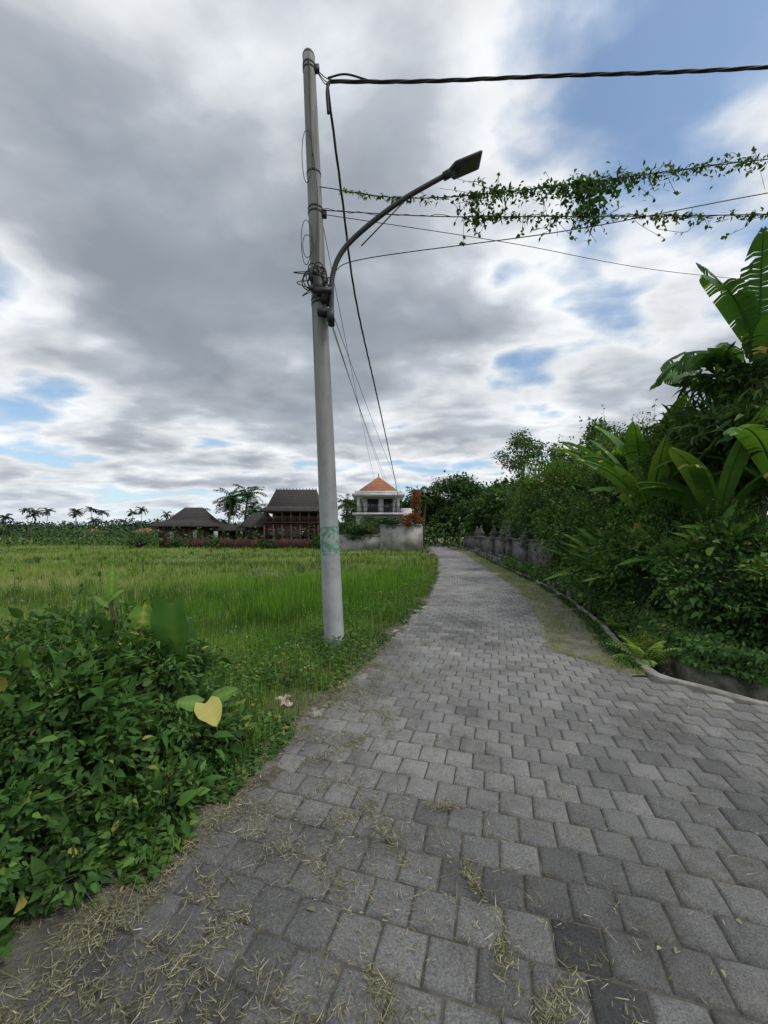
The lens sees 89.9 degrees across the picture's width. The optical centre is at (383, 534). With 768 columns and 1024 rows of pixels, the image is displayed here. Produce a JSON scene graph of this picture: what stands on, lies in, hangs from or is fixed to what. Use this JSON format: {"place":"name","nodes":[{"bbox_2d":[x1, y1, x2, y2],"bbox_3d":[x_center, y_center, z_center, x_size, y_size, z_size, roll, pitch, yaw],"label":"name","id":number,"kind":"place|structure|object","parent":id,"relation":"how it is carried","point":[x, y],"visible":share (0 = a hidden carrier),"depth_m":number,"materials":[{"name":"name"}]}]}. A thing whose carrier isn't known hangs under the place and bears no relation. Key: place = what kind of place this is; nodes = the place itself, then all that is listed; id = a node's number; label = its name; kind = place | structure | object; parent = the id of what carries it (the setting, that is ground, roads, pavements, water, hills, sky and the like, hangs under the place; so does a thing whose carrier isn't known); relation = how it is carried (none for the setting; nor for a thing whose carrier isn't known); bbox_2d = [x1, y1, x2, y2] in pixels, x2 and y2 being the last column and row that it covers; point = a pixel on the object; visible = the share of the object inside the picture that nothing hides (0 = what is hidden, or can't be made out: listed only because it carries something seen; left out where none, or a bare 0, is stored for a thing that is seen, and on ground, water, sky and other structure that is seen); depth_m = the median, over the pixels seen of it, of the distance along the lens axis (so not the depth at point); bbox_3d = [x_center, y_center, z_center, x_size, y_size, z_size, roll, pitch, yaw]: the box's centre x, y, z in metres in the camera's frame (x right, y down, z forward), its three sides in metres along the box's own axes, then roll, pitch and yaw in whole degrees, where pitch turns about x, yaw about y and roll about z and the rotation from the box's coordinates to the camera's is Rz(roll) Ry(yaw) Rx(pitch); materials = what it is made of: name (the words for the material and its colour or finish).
{"place":"outdoors","nodes":[
{"label":"outdoors","id":0,"kind":"place"},
{"bbox_2d":[0,546,440,1023],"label":"dirt verge","id":1,"kind":"structure","parent":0,"point":[31,943],"depth_m":1.56,"materials":[{"name":"soil"}]},
{"bbox_2d":[94,563,239,781],"bbox_3d":[-1.514,0.905,2.693,1.184,1.401,0.614,0,0,42],"label":"taro plant","id":2,"kind":"object","parent":1,"relation":"on","point":[165,620],"visible":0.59,"depth_m":2.75,"materials":[{"name":"green plant"}]},
{"bbox_2d":[275,695,292,705],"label":"plastic litter","id":3,"kind":"object","parent":1,"relation":"on","point":[285,701],"visible":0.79,"depth_m":3.44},
{"bbox_2d":[0,610,767,1023],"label":"grass clippings","id":4,"kind":"object","parent":1,"relation":"on","point":[54,986],"depth_m":1.54,"materials":[{"name":"plant"}]},
{"bbox_2d":[411,484,444,545],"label":"tree","id":5,"kind":"object","parent":1,"relation":"on","point":[431,492],"visible":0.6,"depth_m":52.91,"materials":[{"name":"green plant"}]},
{"bbox_2d":[0,537,766,810],"bbox_3d":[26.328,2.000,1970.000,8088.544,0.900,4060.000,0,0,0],"label":"ground","id":6,"kind":"structure","parent":0,"point":[190,559],"depth_m":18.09,"materials":[{"name":"plant"}]},
{"bbox_2d":[0,513,14,536],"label":"distant palm","id":7,"kind":"object","parent":6,"relation":"on","point":[5,517],"visible":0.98,"depth_m":196.84,"materials":[{"name":"green plant"}]},
{"bbox_2d":[19,508,32,536],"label":"distant palm","id":8,"kind":"object","parent":6,"relation":"on","point":[26,509],"visible":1,"depth_m":190.95,"materials":[{"name":"green plant"}]},
{"bbox_2d":[25,512,39,536],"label":"distant palm","id":9,"kind":"object","parent":6,"relation":"on","point":[33,514],"visible":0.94,"depth_m":195.58,"materials":[{"name":"green plant"}]},
{"bbox_2d":[27,508,43,529],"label":"distant palm","id":10,"kind":"object","parent":6,"relation":"on","point":[36,511],"visible":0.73,"depth_m":205.97,"materials":[{"name":"green plant"}]},
{"bbox_2d":[39,508,55,534],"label":"distant palm","id":11,"kind":"object","parent":6,"relation":"on","point":[47,513],"visible":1,"depth_m":192.06,"materials":[{"name":"green plant"}]},
{"bbox_2d":[68,508,84,536],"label":"distant palm","id":12,"kind":"object","parent":6,"relation":"on","point":[74,510],"visible":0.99,"depth_m":195.12,"materials":[{"name":"green plant"}]},
{"bbox_2d":[0,725,156,956],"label":"weed bush","id":13,"kind":"object","parent":6,"relation":"on","point":[44,851],"visible":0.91,"depth_m":1.63,"materials":[{"name":"green plant"}]},
{"bbox_2d":[84,506,98,522],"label":"distant palm","id":14,"kind":"object","parent":6,"relation":"on","point":[91,509],"visible":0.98,"depth_m":202.51,"materials":[{"name":"green plant"}]},
{"bbox_2d":[95,509,110,516],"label":"distant palm","id":15,"kind":"object","parent":6,"relation":"on","point":[102,512],"visible":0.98,"depth_m":205.81,"materials":[{"name":"green plant"}]},
{"bbox_2d":[0,560,207,670],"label":"weed bush","id":16,"kind":"object","parent":6,"relation":"on","point":[17,614],"visible":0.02,"depth_m":3.37,"materials":[{"name":"green plant"}]},
{"bbox_2d":[0,606,226,883],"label":"weed bush","id":17,"kind":"object","parent":6,"relation":"on","point":[47,707],"visible":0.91,"depth_m":2.03,"materials":[{"name":"green plant"}]},
{"bbox_2d":[127,509,138,520],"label":"distant palm","id":18,"kind":"object","parent":6,"relation":"on","point":[131,513],"visible":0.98,"depth_m":194.27,"materials":[{"name":"green plant"}]},
{"bbox_2d":[0,571,266,789],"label":"weed bush","id":19,"kind":"object","parent":6,"relation":"on","point":[186,726],"visible":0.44,"depth_m":2.69,"materials":[{"name":"green plant"}]},
{"bbox_2d":[120,531,155,548],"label":"garden shrub","id":20,"kind":"object","parent":6,"relation":"on","point":[138,542],"visible":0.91,"depth_m":43.59,"materials":[{"name":"green plant"}]},
{"bbox_2d":[135,506,148,526],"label":"distant palm","id":21,"kind":"object","parent":6,"relation":"on","point":[142,510],"visible":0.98,"depth_m":196.96,"materials":[{"name":"green plant"}]},
{"bbox_2d":[165,536,192,548],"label":"garden shrub","id":22,"kind":"object","parent":6,"relation":"on","point":[177,543],"visible":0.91,"depth_m":42.47,"materials":[{"name":"green plant"}]},
{"bbox_2d":[159,527,241,546],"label":"walls","id":23,"kind":"structure","parent":6,"relation":"on","point":[206,533],"depth_m":46.50,"materials":[{"name":"brown wood"}]},
{"bbox_2d":[164,530,202,542],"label":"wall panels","id":24,"kind":"object","parent":23,"relation":"attached to","point":[199,535],"visible":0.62,"depth_m":46.41,"materials":[{"name":"brown wood"}]},
{"bbox_2d":[170,531,217,538],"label":"windows","id":25,"kind":"structure","parent":23,"relation":"in","point":[195,536],"depth_m":46.38,"materials":[{"name":"glass"}]},
{"bbox_2d":[147,507,244,530],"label":"roof","id":26,"kind":"structure","parent":23,"relation":"on","point":[194,517],"depth_m":47.34,"materials":[{"name":"tile"}]},
{"bbox_2d":[202,539,221,548],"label":"garden shrub","id":27,"kind":"object","parent":6,"relation":"on","point":[215,543],"visible":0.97,"depth_m":42.39,"materials":[{"name":"green plant"}]},
{"bbox_2d":[211,495,245,522],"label":"palm tree","id":28,"kind":"object","parent":6,"relation":"on","point":[232,508],"visible":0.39,"depth_m":52.70,"materials":[{"name":"green plant"}]},
{"bbox_2d":[213,485,251,523],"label":"palm tree","id":29,"kind":"object","parent":6,"relation":"on","point":[230,498],"visible":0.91,"depth_m":49.90,"materials":[{"name":"green plant"}]},
{"bbox_2d":[167,537,318,548],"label":"hedge","id":30,"kind":"object","parent":6,"relation":"on","point":[299,545],"visible":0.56,"depth_m":43.48,"materials":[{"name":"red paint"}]},
{"bbox_2d":[229,484,266,544],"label":"palm tree","id":31,"kind":"object","parent":6,"relation":"on","point":[250,493],"visible":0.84,"depth_m":51.92,"materials":[{"name":"green plant"}]},
{"bbox_2d":[0,520,498,548],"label":"garden shrubbery","id":32,"kind":"object","parent":6,"relation":"on","point":[97,535],"visible":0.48,"depth_m":53.02,"materials":[{"name":"green plant"}]},
{"bbox_2d":[236,501,266,522],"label":"palm tree","id":33,"kind":"object","parent":6,"relation":"on","point":[253,509],"visible":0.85,"depth_m":49.84,"materials":[{"name":"green plant"}]},
{"bbox_2d":[74,567,438,892],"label":"roadside weeds","id":34,"kind":"object","parent":6,"relation":"on","point":[233,787],"visible":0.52,"depth_m":3.96,"materials":[{"name":"green plant"}]},
{"bbox_2d":[254,538,275,548],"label":"garden shrub","id":35,"kind":"object","parent":6,"relation":"on","point":[265,544],"visible":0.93,"depth_m":42.48,"materials":[{"name":"green plant"}]},
{"bbox_2d":[245,512,340,547],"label":"walls","id":36,"kind":"structure","parent":6,"relation":"on","point":[286,526],"depth_m":44.50,"materials":[{"name":"brown wood"}]},
{"bbox_2d":[238,489,339,527],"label":"roof","id":37,"kind":"structure","parent":36,"relation":"on","point":[294,500],"depth_m":45.41,"materials":[{"name":"tile"}]},
{"bbox_2d":[263,488,318,541],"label":"columns and railing","id":38,"kind":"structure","parent":36,"relation":"on","point":[299,529],"depth_m":44.30,"materials":[{"name":"brown wood"}]},
{"bbox_2d":[269,513,313,539],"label":"windows","id":39,"kind":"structure","parent":36,"relation":"attached to","point":[278,515],"depth_m":45.44,"materials":[{"name":"black glass"}]},
{"bbox_2d":[308,535,320,548],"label":"garden shrub","id":40,"kind":"object","parent":6,"relation":"on","point":[316,541],"visible":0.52,"depth_m":42.18,"materials":[{"name":"green plant"}]},
{"bbox_2d":[293,47,343,653],"bbox_3d":[-0.863,-2.449,5.223,0.664,8.311,0.352,0,0,0],"label":"utility pole","id":41,"kind":"object","parent":6,"relation":"on","point":[316,272],"visible":0.93,"depth_m":5.16,"materials":[{"name":"concrete"}]},
{"bbox_2d":[315,150,482,326],"bbox_3d":[0.170,-3.825,5.040,2.175,2.089,0.243,0,0,3],"label":"street lamp","id":42,"kind":"object","parent":41,"relation":"attached to","point":[464,166],"visible":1,"depth_m":5.03,"materials":[{"name":"metal"}]},
{"bbox_2d":[317,65,767,493],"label":"overhead power cable","id":43,"kind":"object","parent":41,"relation":"attached to","point":[360,80],"visible":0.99,"depth_m":5.16,"materials":[{"name":"rubber"}]},
{"bbox_2d":[320,159,767,497],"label":"telephone wires","id":44,"kind":"object","parent":41,"relation":"attached to","point":[500,241],"visible":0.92,"depth_m":5.15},
{"bbox_2d":[321,146,767,245],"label":"climbing vine","id":45,"kind":"object","parent":41,"relation":"attached to","point":[590,188],"visible":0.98,"depth_m":5.00,"materials":[{"name":"green plant"}]},
{"bbox_2d":[337,494,362,533],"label":"palm tree","id":46,"kind":"object","parent":6,"relation":"on","point":[346,505],"visible":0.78,"depth_m":49.78,"materials":[{"name":"green plant"}]},
{"bbox_2d":[339,503,363,526],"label":"broadleaf tree","id":47,"kind":"object","parent":6,"relation":"on","point":[349,519],"visible":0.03,"depth_m":69.66,"materials":[{"name":"green plant"}]},
{"bbox_2d":[341,499,363,526],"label":"palm tree","id":48,"kind":"object","parent":6,"relation":"on","point":[355,502],"visible":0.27,"depth_m":55.89,"materials":[{"name":"green plant"}]},
{"bbox_2d":[339,524,422,550],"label":"garden wall","id":49,"kind":"structure","parent":6,"relation":"on","point":[399,537],"depth_m":36.88,"materials":[{"name":"paint"}]},
{"bbox_2d":[338,514,406,541],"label":"wall creeper","id":50,"kind":"object","parent":49,"relation":"attached to","point":[369,527],"depth_m":37.98,"materials":[{"name":"green plant"}]},
{"bbox_2d":[397,485,424,527],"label":"orange creeper","id":51,"kind":"object","parent":49,"relation":"attached to","point":[412,517],"visible":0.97,"depth_m":36.90,"materials":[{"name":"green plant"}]},
{"bbox_2d":[352,474,413,534],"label":"white villa","id":52,"kind":"object","parent":6,"relation":"on","point":[381,504],"visible":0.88,"depth_m":40.68,"materials":[{"name":"paint"}]},
{"bbox_2d":[363,499,392,534],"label":"windows","id":53,"kind":"structure","parent":52,"relation":"in","point":[370,502],"depth_m":41.24,"materials":[{"name":"black glass"}]},
{"bbox_2d":[0,517,767,536],"bbox_3d":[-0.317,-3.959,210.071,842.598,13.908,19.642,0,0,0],"label":"distant trees","id":54,"kind":"object","parent":6,"relation":"on","point":[137,524],"visible":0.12,"depth_m":207.52,"materials":[{"name":"plant"}]},
{"bbox_2d":[395,498,422,523],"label":"broadleaf tree","id":55,"kind":"object","parent":6,"relation":"on","point":[407,504],"visible":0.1,"depth_m":69.18,"materials":[{"name":"green plant"}]},
{"bbox_2d":[403,486,433,522],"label":"palm tree","id":56,"kind":"object","parent":6,"relation":"on","point":[426,497],"visible":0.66,"depth_m":50.06,"materials":[{"name":"green plant"}]},
{"bbox_2d":[418,493,448,543],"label":"broadleaf tree","id":57,"kind":"object","parent":6,"relation":"on","point":[432,509],"visible":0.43,"depth_m":62.68,"materials":[{"name":"green plant"}]},
{"bbox_2d":[425,506,461,544],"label":"broadleaf tree","id":58,"kind":"object","parent":6,"relation":"on","point":[442,516],"visible":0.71,"depth_m":52.49,"materials":[{"name":"green plant"}]},
{"bbox_2d":[429,470,484,543],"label":"broadleaf tree","id":59,"kind":"object","parent":6,"relation":"on","point":[462,485],"visible":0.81,"depth_m":58.03,"materials":[{"name":"green plant"}]},
{"bbox_2d":[451,493,481,534],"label":"broadleaf tree","id":60,"kind":"object","parent":6,"relation":"on","point":[466,509],"visible":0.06,"depth_m":50.06,"materials":[{"name":"green plant"}]},
{"bbox_2d":[473,527,478,551],"bbox_3d":[8.449,0.453,34.800,0.650,2.300,0.650,0,0,-6],"label":"stone gate post","id":61,"kind":"object","parent":6,"relation":"on","point":[476,540],"visible":0.56,"depth_m":34.67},
{"bbox_2d":[476,526,484,552],"bbox_3d":[8.306,0.453,33.000,0.650,2.300,0.650,0,0,-6],"label":"stone gate post","id":62,"kind":"object","parent":6,"relation":"on","point":[480,532],"visible":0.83,"depth_m":32.81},
{"bbox_2d":[463,505,499,536],"bbox_3d":[10.652,-0.917,40.136,5.227,5.241,5.182,0,0,0],"label":"broadleaf tree","id":63,"kind":"object","parent":6,"relation":"on","point":[473,521],"visible":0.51,"depth_m":39.07,"materials":[{"name":"green plant"}]},
{"bbox_2d":[488,526,498,556],"bbox_3d":[7.705,0.503,27.000,0.650,2.200,0.650,0,0,-6],"label":"stone gate post","id":64,"kind":"object","parent":6,"relation":"on","point":[493,533],"visible":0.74,"depth_m":26.83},
{"bbox_2d":[473,478,516,506],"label":"broadleaf tree","id":65,"kind":"object","parent":6,"relation":"on","point":[495,485],"visible":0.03,"depth_m":45.96,"materials":[{"name":"green plant"}]},
{"bbox_2d":[473,472,518,497],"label":"broadleaf tree","id":66,"kind":"object","parent":6,"relation":"on","point":[493,483],"visible":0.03,"depth_m":57.86,"materials":[{"name":"green plant"}]},
{"bbox_2d":[478,480,519,527],"bbox_3d":[11.989,-1.950,36.252,6.650,7.317,6.556,0,0,0],"label":"broadleaf tree","id":67,"kind":"object","parent":6,"relation":"on","point":[491,502],"visible":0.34,"depth_m":35.33,"materials":[{"name":"green plant"}]},
{"bbox_2d":[497,523,506,560],"bbox_3d":[7.180,0.453,23.000,0.650,2.300,0.650,0,0,-6],"label":"stone gate post","id":68,"kind":"object","parent":6,"relation":"on","point":[502,547],"visible":0.45,"depth_m":22.87,"materials":[{"name":"stone"}]},
{"bbox_2d":[463,536,553,569],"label":"compound wall","id":69,"kind":"structure","parent":6,"relation":"on","point":[535,557],"depth_m":19.29,"materials":[{"name":"concrete"}]},
{"bbox_2d":[500,556,767,687],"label":"wall ivy","id":70,"kind":"object","parent":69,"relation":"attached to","point":[703,651],"depth_m":4.94,"materials":[{"name":"green plant"}]},
{"bbox_2d":[498,486,520,536],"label":"hedge shrub","id":71,"kind":"object","parent":6,"relation":"on","point":[508,502],"visible":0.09,"depth_m":26.74,"materials":[{"name":"green plant"}]},
{"bbox_2d":[503,521,517,563],"bbox_3d":[6.918,0.453,21.000,0.650,2.300,0.650,0,0,-6],"label":"stone gate post","id":72,"kind":"object","parent":6,"relation":"on","point":[508,549],"visible":0.65,"depth_m":20.82,"materials":[{"name":"stone"}]},
{"bbox_2d":[478,434,559,548],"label":"hedge shrub","id":73,"kind":"object","parent":6,"relation":"on","point":[517,525],"visible":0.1,"depth_m":20.04,"materials":[{"name":"green plant"}]},
{"bbox_2d":[491,429,554,491],"bbox_3d":[8.803,-2.610,24.481,4.104,8.638,4.285,0,0,0],"label":"tree","id":74,"kind":"object","parent":6,"relation":"on","point":[518,442],"visible":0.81,"depth_m":24.08,"materials":[{"name":"green plant"}]},
{"bbox_2d":[516,528,532,568],"bbox_3d":[6.466,0.653,17.500,0.650,1.900,0.650,0,0,-6],"label":"stone gate post","id":75,"kind":"object","parent":6,"relation":"on","point":[523,552],"visible":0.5,"depth_m":17.38,"materials":[{"name":"stone"}]},
{"bbox_2d":[512,416,618,569],"bbox_3d":[7.798,-1.656,15.901,4.601,6.774,4.528,0,0,-28],"label":"hedge shrub","id":76,"kind":"object","parent":6,"relation":"on","point":[528,482],"visible":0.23,"depth_m":15.97,"materials":[{"name":"green plant"}]},
{"bbox_2d":[545,416,628,468],"bbox_3d":[9.218,-1.718,17.272,4.288,6.846,3.957,0,0,43],"label":"tree","id":77,"kind":"object","parent":6,"relation":"on","point":[601,424],"visible":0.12,"depth_m":16.45,"materials":[{"name":"green plant"}]},
{"bbox_2d":[526,405,652,572],"bbox_3d":[7.202,-1.237,13.160,4.701,6.088,4.507,0,0,9],"label":"hedge shrub","id":78,"kind":"object","parent":6,"relation":"on","point":[565,478],"visible":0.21,"depth_m":12.48,"materials":[{"name":"green plant"}]},
{"bbox_2d":[432,542,767,701],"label":"ditch retaining wall","id":79,"kind":"structure","parent":6,"relation":"on","point":[720,681],"depth_m":4.26,"materials":[{"name":"concrete"}]},
{"bbox_2d":[554,429,652,492],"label":"banana plant","id":80,"kind":"object","parent":6,"relation":"on","point":[574,452],"visible":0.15,"depth_m":10.81,"materials":[{"name":"green plant"}]},
{"bbox_2d":[441,544,767,706],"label":"concrete kerb","id":81,"kind":"structure","parent":6,"relation":"on","point":[652,673],"depth_m":4.05,"materials":[{"name":"concrete"}]},
{"bbox_2d":[532,398,685,587],"bbox_3d":[6.026,-0.762,10.014,4.541,5.060,4.092,0,0,0],"label":"hedge shrub","id":82,"kind":"object","parent":6,"relation":"on","point":[606,497],"visible":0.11,"depth_m":9.58,"materials":[{"name":"green plant"}]},
{"bbox_2d":[597,614,628,632],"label":"fern","id":83,"kind":"object","parent":6,"relation":"on","point":[612,625],"visible":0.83,"depth_m":6.55,"materials":[{"name":"green plant"}]},
{"bbox_2d":[588,427,644,455],"bbox_3d":[8.834,-1.127,14.055,2.649,5.663,2.388,0,0,-42],"label":"tree","id":84,"kind":"object","parent":6,"relation":"on","point":[598,440],"visible":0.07,"depth_m":14.02,"materials":[{"name":"green plant"}]},
{"bbox_2d":[576,390,688,522],"bbox_3d":[5.494,-0.509,8.254,2.371,4.319,2.785,0,0,42],"label":"banana plant","id":85,"kind":"object","parent":6,"relation":"on","point":[634,435],"visible":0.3,"depth_m":7.70,"materials":[{"name":"green plant"}]},
{"bbox_2d":[615,629,654,652],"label":"fern","id":86,"kind":"object","parent":6,"relation":"on","point":[626,641],"visible":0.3,"depth_m":5.48,"materials":[{"name":"green plant"}]},
{"bbox_2d":[606,630,678,666],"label":"fern","id":87,"kind":"object","parent":6,"relation":"on","point":[646,657],"visible":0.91,"depth_m":4.79,"materials":[{"name":"green plant"}]},
{"bbox_2d":[575,406,721,522],"bbox_3d":[4.870,-0.337,7.209,2.189,3.974,1.873,0,0,41],"label":"banana plant","id":88,"kind":"object","parent":6,"relation":"on","point":[661,455],"visible":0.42,"depth_m":7.18,"materials":[{"name":"green plant"}]},
{"bbox_2d":[541,500,765,587],"bbox_3d":[4.383,0.371,7.590,1.608,1.717,5.692,0,0,0],"label":"ginger plant","id":89,"kind":"object","parent":6,"relation":"on","point":[636,561],"visible":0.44,"depth_m":6.45,"materials":[{"name":"green plant"}]},
{"bbox_2d":[561,457,747,625],"bbox_3d":[5.065,0.302,7.396,3.250,3.407,3.706,0,0,0],"label":"hedge shrub","id":90,"kind":"object","parent":6,"relation":"on","point":[632,581],"visible":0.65,"depth_m":6.69,"materials":[{"name":"green plant"}]},
{"bbox_2d":[623,379,737,524],"bbox_3d":[7.057,-0.941,8.297,4.042,5.330,3.869,0,0,0],"label":"fruit tree","id":91,"kind":"object","parent":6,"relation":"on","point":[686,405],"visible":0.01,"depth_m":8.30,"materials":[{"name":"green plant"}]},
{"bbox_2d":[622,497,767,652],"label":"hedge shrub","id":92,"kind":"object","parent":6,"relation":"on","point":[725,591],"visible":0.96,"depth_m":5.01,"materials":[{"name":"green plant"}]},
{"bbox_2d":[624,340,767,530],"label":"fruit tree","id":93,"kind":"object","parent":6,"relation":"on","point":[738,410],"visible":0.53,"depth_m":5.95,"materials":[{"name":"green plant"}]},
{"bbox_2d":[649,342,753,401],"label":"banana plant","id":94,"kind":"object","parent":6,"relation":"on","point":[673,376],"visible":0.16,"depth_m":7.24,"materials":[{"name":"green plant"}]},
{"bbox_2d":[636,403,767,536],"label":"banana plant","id":95,"kind":"object","parent":6,"relation":"on","point":[699,480],"visible":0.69,"depth_m":5.78,"materials":[{"name":"green plant"}]},
{"bbox_2d":[654,424,767,487],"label":"banana plant","id":96,"kind":"object","parent":6,"relation":"on","point":[745,435],"visible":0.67,"depth_m":5.13,"materials":[{"name":"green plant"}]},
{"bbox_2d":[655,226,767,531],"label":"banana plant","id":97,"kind":"object","parent":6,"relation":"on","point":[746,310],"visible":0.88,"depth_m":5.72,"materials":[{"name":"green plant"}]},
{"bbox_2d":[0,0,767,526],"label":"sky","id":98,"kind":"structure","parent":0,"point":[156,329],"materials":[{"name":"white"}]},
{"bbox_2d":[19,544,767,1023],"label":"paved road","id":99,"kind":"structure","parent":0,"point":[711,890],"depth_m":1.87,"materials":[{"name":"concrete"}]},
{"bbox_2d":[43,606,428,949],"bbox_3d":[-0.226,1.578,4.859,0.723,0.046,7.454,0,0,14],"label":"broken kerb concrete","id":100,"kind":"object","parent":99,"relation":"on","point":[315,707],"visible":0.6,"depth_m":3.54,"materials":[{"name":"concrete"}]},
{"bbox_2d":[306,669,767,976],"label":"fallen leaves","id":101,"kind":"object","parent":99,"relation":"on","point":[312,908],"visible":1,"depth_m":1.60,"materials":[{"name":"plant"}]},
{"bbox_2d":[432,543,647,676],"bbox_3d":[6.167,1.569,42.043,4.004,0.050,75.853,0,0,3],"label":"gravel shoulder","id":102,"kind":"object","parent":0,"point":[577,642],"visible":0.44,"depth_m":5.97},
{"bbox_2d":[449,547,649,673],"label":"shoulder grass","id":103,"kind":"structure","parent":102,"relation":"on","point":[613,649],"depth_m":6.86,"materials":[{"name":"green plant"}]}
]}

